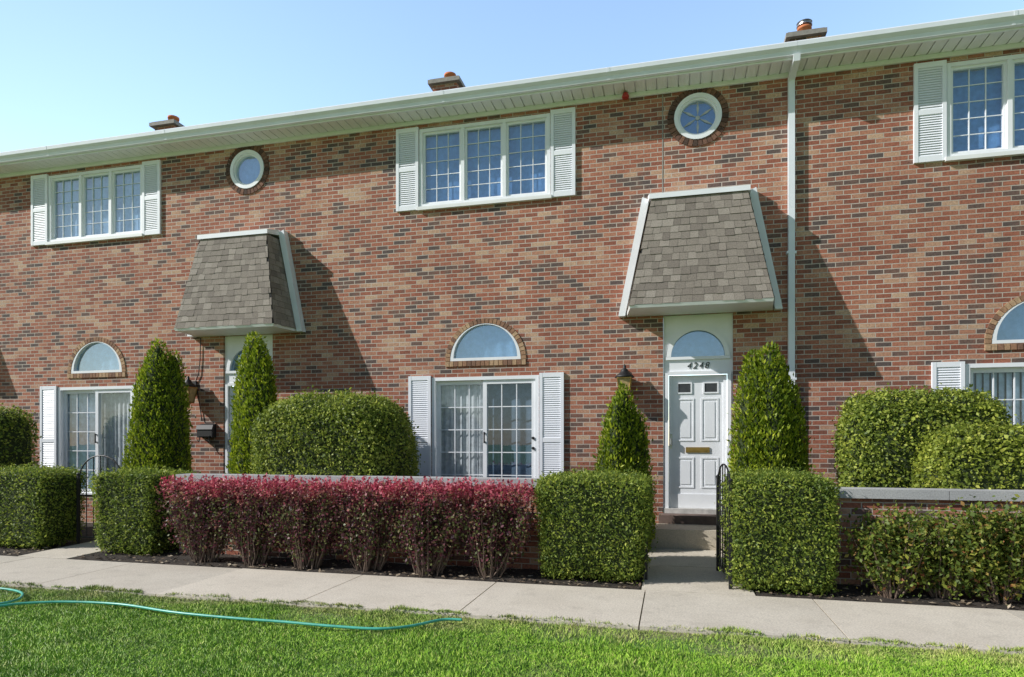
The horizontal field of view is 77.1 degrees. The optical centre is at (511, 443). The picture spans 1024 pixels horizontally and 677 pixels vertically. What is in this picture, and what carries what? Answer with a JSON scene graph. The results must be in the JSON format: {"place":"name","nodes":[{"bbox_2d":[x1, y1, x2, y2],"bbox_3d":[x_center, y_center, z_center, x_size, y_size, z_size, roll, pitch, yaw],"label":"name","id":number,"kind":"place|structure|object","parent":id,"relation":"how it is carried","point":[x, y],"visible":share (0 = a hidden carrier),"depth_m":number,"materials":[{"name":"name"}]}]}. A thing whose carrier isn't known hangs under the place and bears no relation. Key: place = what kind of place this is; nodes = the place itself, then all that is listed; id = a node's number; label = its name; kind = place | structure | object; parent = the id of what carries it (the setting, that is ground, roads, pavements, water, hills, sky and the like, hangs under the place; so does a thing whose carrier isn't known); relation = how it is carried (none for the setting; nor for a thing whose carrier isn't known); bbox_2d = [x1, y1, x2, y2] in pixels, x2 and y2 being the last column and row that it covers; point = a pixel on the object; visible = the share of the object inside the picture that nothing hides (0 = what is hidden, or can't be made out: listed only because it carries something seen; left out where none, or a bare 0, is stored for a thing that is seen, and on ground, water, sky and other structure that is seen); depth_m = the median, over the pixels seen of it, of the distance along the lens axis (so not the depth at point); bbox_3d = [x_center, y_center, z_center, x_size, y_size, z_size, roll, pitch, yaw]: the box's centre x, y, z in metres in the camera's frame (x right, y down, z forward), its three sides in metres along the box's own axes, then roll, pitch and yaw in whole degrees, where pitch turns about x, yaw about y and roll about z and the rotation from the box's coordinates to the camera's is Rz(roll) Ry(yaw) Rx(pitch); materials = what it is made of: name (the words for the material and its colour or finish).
{"place":"outdoors","nodes":[
{"label":"outdoors","id":0,"kind":"place"},
{"bbox_2d":[19,540,104,558],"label":"walkway","id":1,"kind":"structure","parent":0,"point":[73,551],"depth_m":8.81,"materials":[{"name":"concrete"}]},
{"bbox_2d":[76,455,120,543],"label":"iron gate","id":2,"kind":"structure","parent":1,"relation":"on","point":[78,495],"depth_m":9.39,"materials":[{"name":"black metal"}]},
{"bbox_2d":[115,337,195,473],"bbox_3d":[-5.927,-0.116,10.732,1.246,3.316,1.055,0,0,14],"label":"arborvitae","id":3,"kind":"object","parent":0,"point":[158,433],"visible":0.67,"depth_m":10.53,"materials":[{"name":"green plant"}]},
{"bbox_2d":[0,510,1023,676],"bbox_3d":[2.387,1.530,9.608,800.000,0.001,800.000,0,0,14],"label":"ground","id":4,"kind":"structure","parent":0,"point":[693,648],"depth_m":4.76,"materials":[{"name":"green plant"}]},
{"bbox_2d":[0,522,99,555],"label":"planting bed","id":5,"kind":"object","parent":4,"relation":"on","point":[83,532],"visible":0.14,"depth_m":9.37,"materials":[{"name":"soil"}]},
{"bbox_2d":[0,403,45,467],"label":"round boxwood","id":6,"kind":"object","parent":5,"relation":"on","point":[17,444],"visible":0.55,"depth_m":10.58,"materials":[{"name":"green plant"}]},
{"bbox_2d":[0,458,92,550],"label":"clipped hedge","id":7,"kind":"object","parent":5,"relation":"on","point":[37,505],"visible":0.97,"depth_m":9.12,"materials":[{"name":"green plant"}]},
{"bbox_2d":[0,111,312,522],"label":"brick townhouse","id":8,"kind":"structure","parent":4,"relation":"on","point":[192,245],"depth_m":11.82,"materials":[{"name":"red brick"}]},
{"bbox_2d":[45,164,144,245],"bbox_3d":[-7.874,-4.495,12.204,2.240,1.360,0.221,0,0,14],"label":"window","id":9,"kind":"structure","parent":8,"relation":"in","point":[103,204],"depth_m":12.25,"materials":[{"name":"glass"}]},
{"bbox_2d":[58,386,133,494],"bbox_3d":[-7.850,-0.035,12.219,1.780,2.070,0.202,0,0,14],"label":"sliding door","id":10,"kind":"structure","parent":8,"relation":"in","point":[93,421],"depth_m":12.29,"materials":[{"name":"white paint"}]},
{"bbox_2d":[71,342,121,373],"bbox_3d":[-7.838,-1.625,12.226,1.180,0.630,0.172,0,0,14],"label":"arched window","id":11,"kind":"structure","parent":8,"relation":"in","point":[101,358],"depth_m":12.29,"materials":[{"name":"blue glass"}]},
{"bbox_2d":[184,376,197,405],"bbox_3d":[-5.777,-0.926,11.478,0.300,0.552,0.305,0,0,14],"label":"wall lantern","id":12,"kind":"object","parent":8,"relation":"attached to","point":[192,388],"depth_m":11.45,"materials":[{"name":"black metal"}]},
{"bbox_2d":[196,424,215,441],"bbox_3d":[-5.470,-0.183,11.472,0.336,0.334,0.165,0,0,14],"label":"mailbox","id":13,"kind":"object","parent":8,"relation":"attached to","point":[206,431],"visible":1,"depth_m":11.44,"materials":[{"name":"black metal"}]},
{"bbox_2d":[228,387,235,472],"bbox_3d":[-4.659,-0.022,11.418,0.830,1.985,0.119,0,0,14],"label":"door","id":14,"kind":"structure","parent":8,"relation":"in","point":[231,390],"depth_m":11.52,"materials":[{"name":"white paint"}]},
{"bbox_2d":[230,150,263,188],"bbox_3d":[-4.659,-4.835,11.417,0.680,0.680,0.175,0,0,14],"label":"round window","id":15,"kind":"structure","parent":8,"relation":"in","point":[247,167],"depth_m":11.43,"materials":[{"name":"blue glass"}]},
{"bbox_2d":[0,587,461,629],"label":"garden hose","id":16,"kind":"object","parent":4,"relation":"on","point":[4,604],"visible":1,"depth_m":5.47,"materials":[{"name":"teal rubber"}]},
{"bbox_2d":[71,547,642,589],"bbox_3d":[-1.840,1.500,9.009,7.285,0.032,3.200,0,0,14],"label":"planting bed","id":17,"kind":"object","parent":4,"relation":"on","point":[326,566],"visible":0.19,"depth_m":7.65,"materials":[{"name":"soil"}]},
{"bbox_2d":[85,460,200,555],"bbox_3d":[-5.154,0.951,9.015,1.311,1.409,1.164,0,0,14],"label":"clipped hedge","id":18,"kind":"object","parent":17,"relation":"on","point":[130,517],"visible":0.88,"depth_m":8.63,"materials":[{"name":"green plant"}]},
{"bbox_2d":[154,473,242,562],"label":"barberry shrub","id":19,"kind":"object","parent":17,"relation":"on","point":[204,538],"visible":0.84,"depth_m":8.00,"materials":[{"name":"red plant"}]},
{"bbox_2d":[205,473,295,565],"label":"barberry shrub","id":20,"kind":"object","parent":17,"relation":"on","point":[250,531],"visible":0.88,"depth_m":7.85,"materials":[{"name":"red plant"}]},
{"bbox_2d":[225,331,279,473],"bbox_3d":[-4.009,-0.116,10.052,1.038,3.306,0.821,0,0,14],"label":"arborvitae","id":21,"kind":"object","parent":17,"relation":"on","point":[255,387],"visible":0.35,"depth_m":9.86,"materials":[{"name":"green plant"}]},
{"bbox_2d":[261,475,353,569],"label":"barberry shrub","id":22,"kind":"object","parent":17,"relation":"on","point":[298,515],"visible":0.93,"depth_m":7.64,"materials":[{"name":"red plant"}]},
{"bbox_2d":[243,385,420,475],"bbox_3d":[-2.524,0.393,9.158,2.533,2.438,1.676,0,0,14],"label":"round boxwood","id":23,"kind":"object","parent":17,"relation":"on","point":[348,433],"visible":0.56,"depth_m":8.60,"materials":[{"name":"green plant"}]},
{"bbox_2d":[321,474,414,571],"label":"barberry shrub","id":24,"kind":"object","parent":17,"relation":"on","point":[369,543],"visible":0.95,"depth_m":7.46,"materials":[{"name":"red plant"}]},
{"bbox_2d":[380,476,479,576],"bbox_3d":[-0.946,0.955,7.401,1.149,1.162,0.729,0,0,14],"label":"barberry shrub","id":25,"kind":"object","parent":17,"relation":"on","point":[421,522],"visible":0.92,"depth_m":7.27,"materials":[{"name":"red plant"}]},
{"bbox_2d":[443,476,536,578],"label":"barberry shrub","id":26,"kind":"object","parent":17,"relation":"on","point":[494,523],"visible":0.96,"depth_m":7.12,"materials":[{"name":"red plant"}]},
{"bbox_2d":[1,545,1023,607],"bbox_3d":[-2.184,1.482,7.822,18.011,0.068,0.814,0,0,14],"label":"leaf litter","id":27,"kind":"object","parent":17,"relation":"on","point":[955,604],"visible":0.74,"depth_m":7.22,"materials":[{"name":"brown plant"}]},
{"bbox_2d":[531,461,662,584],"bbox_3d":[0.982,0.923,7.386,1.547,1.445,1.426,0,0,14],"label":"clipped hedge","id":28,"kind":"object","parent":17,"relation":"on","point":[593,523],"visible":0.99,"depth_m":6.90,"materials":[{"name":"green plant"}]},
{"bbox_2d":[592,381,657,549],"bbox_3d":[1.484,0.338,8.794,0.998,2.394,0.918,0,0,14],"label":"arborvitae","id":29,"kind":"object","parent":17,"relation":"on","point":[624,441],"visible":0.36,"depth_m":8.61,"materials":[{"name":"green plant"}]},
{"bbox_2d":[176,473,543,569],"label":"brick wall","id":30,"kind":"structure","parent":4,"relation":"on","point":[526,560],"depth_m":7.98,"materials":[{"name":"brick"}]},
{"bbox_2d":[296,41,800,549],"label":"brick townhouse","id":31,"kind":"structure","parent":4,"relation":"on","point":[512,279],"depth_m":9.96,"materials":[{"name":"red brick"}]},
{"bbox_2d":[417,113,551,211],"bbox_3d":[-0.450,-4.495,10.359,2.240,1.360,0.221,0,0,14],"label":"window","id":32,"kind":"structure","parent":31,"relation":"in","point":[500,161],"depth_m":10.40,"materials":[{"name":"glass"}]},
{"bbox_2d":[432,375,538,477],"bbox_3d":[-0.425,-0.035,10.379,1.780,2.070,0.210,0,0,14],"label":"sliding door","id":33,"kind":"structure","parent":31,"relation":"in","point":[483,426],"depth_m":10.44,"materials":[{"name":"white paint"}]},
{"bbox_2d":[450,323,520,360],"bbox_3d":[-0.413,-1.625,10.382,1.180,0.630,0.172,0,0,14],"label":"arched window","id":34,"kind":"structure","parent":31,"relation":"in","point":[487,341],"depth_m":10.44,"materials":[{"name":"blue glass"}]},
{"bbox_2d":[615,364,633,395],"bbox_3d":[1.686,-0.906,9.624,0.300,0.552,0.305,0,0,14],"label":"wall lantern","id":35,"kind":"object","parent":31,"relation":"attached to","point":[624,375],"depth_m":9.53,"materials":[{"name":"black metal"}]},
{"bbox_2d":[664,374,726,514],"bbox_3d":[2.761,0.015,9.554,0.960,2.060,0.175,0,0,14],"label":"door","id":36,"kind":"structure","parent":31,"relation":"in","point":[697,403],"depth_m":9.60,"materials":[{"name":"white paint"}]},
{"bbox_2d":[674,92,721,139],"bbox_3d":[2.765,-4.835,9.573,0.680,0.680,0.175,0,0,14],"label":"round window","id":37,"kind":"structure","parent":31,"relation":"in","point":[698,115],"depth_m":9.56,"materials":[{"name":"white paint"}]},
{"bbox_2d":[754,584,1023,610],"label":"planting bed","id":38,"kind":"object","parent":4,"relation":"on","point":[852,589],"visible":0.18,"depth_m":6.24,"materials":[{"name":"soil"}]},
{"bbox_2d":[727,341,814,474],"bbox_3d":[3.368,0.110,8.297,1.181,2.869,0.849,0,0,14],"label":"arborvitae","id":39,"kind":"object","parent":38,"relation":"on","point":[769,420],"visible":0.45,"depth_m":8.15,"materials":[{"name":"green plant"}]},
{"bbox_2d":[715,457,852,596],"bbox_3d":[2.846,0.899,6.870,1.300,1.525,1.377,0,0,14],"label":"clipped hedge","id":40,"kind":"object","parent":38,"relation":"on","point":[784,533],"visible":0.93,"depth_m":6.37,"materials":[{"name":"green plant"}]},
{"bbox_2d":[836,499,950,598],"bbox_3d":[3.673,1.042,6.261,0.993,0.990,0.739,0,0,14],"label":"sparse shrub","id":41,"kind":"object","parent":38,"relation":"on","point":[885,563],"visible":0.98,"depth_m":6.17,"materials":[{"name":"green plant"}]},
{"bbox_2d":[826,382,1016,487],"bbox_3d":[4.922,0.436,7.759,1.986,2.352,1.257,0,0,14],"label":"round boxwood","id":42,"kind":"object","parent":38,"relation":"on","point":[880,437],"visible":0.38,"depth_m":7.43,"materials":[{"name":"green plant"}]},
{"bbox_2d":[884,500,1000,599],"bbox_3d":[4.171,1.045,6.226,0.792,0.981,0.900,0,0,-43],"label":"sparse shrub","id":43,"kind":"object","parent":38,"relation":"on","point":[950,585],"visible":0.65,"depth_m":6.09,"materials":[{"name":"green plant"}]},
{"bbox_2d":[906,416,1023,489],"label":"round boxwood","id":44,"kind":"object","parent":38,"relation":"on","point":[975,455],"visible":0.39,"depth_m":6.77,"materials":[{"name":"green plant"}]},
{"bbox_2d":[939,494,1023,603],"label":"sparse shrub","id":45,"kind":"object","parent":38,"relation":"on","point":[1001,562],"visible":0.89,"depth_m":5.96,"materials":[{"name":"green plant"}]},
{"bbox_2d":[784,9,1023,486],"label":"brick townhouse","id":46,"kind":"structure","parent":4,"relation":"on","point":[909,204],"depth_m":8.82,"materials":[{"name":"red brick"}]},
{"bbox_2d":[944,53,1023,162],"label":"window","id":47,"kind":"structure","parent":46,"relation":"in","point":[985,96],"depth_m":8.71,"materials":[{"name":"glass"}]},
{"bbox_2d":[965,362,1023,431],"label":"sliding door","id":48,"kind":"structure","parent":46,"relation":"in","point":[1004,380],"depth_m":8.67,"materials":[{"name":"white paint"}]},
{"bbox_2d":[991,302,1023,343],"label":"arched window","id":49,"kind":"structure","parent":46,"relation":"in","point":[1010,327],"depth_m":8.65,"materials":[{"name":"blue glass"}]},
{"bbox_2d":[829,487,1023,593],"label":"brick wall","id":50,"kind":"structure","parent":4,"relation":"on","point":[863,499],"depth_m":6.67,"materials":[{"name":"brick"}]},
{"bbox_2d":[0,555,1023,654],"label":"sidewalk","id":51,"kind":"structure","parent":0,"point":[979,629],"depth_m":6.04,"materials":[{"name":"concrete"}]},
{"bbox_2d":[641,548,754,595],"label":"walkway","id":52,"kind":"structure","parent":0,"point":[684,570],"depth_m":7.24,"materials":[{"name":"concrete"}]},
{"bbox_2d":[645,487,647,579],"bbox_3d":[1.462,0.990,7.004,0.044,1.060,0.044,0,0,-9],"label":"gate post","id":53,"kind":"object","parent":52,"relation":"on","point":[646,565],"visible":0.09,"depth_m":6.99,"materials":[{"name":"black metal"}]},
{"bbox_2d":[716,463,732,588],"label":"iron gate","id":54,"kind":"structure","parent":52,"relation":"on","point":[718,511],"depth_m":6.91,"materials":[{"name":"black metal"}]}
]}

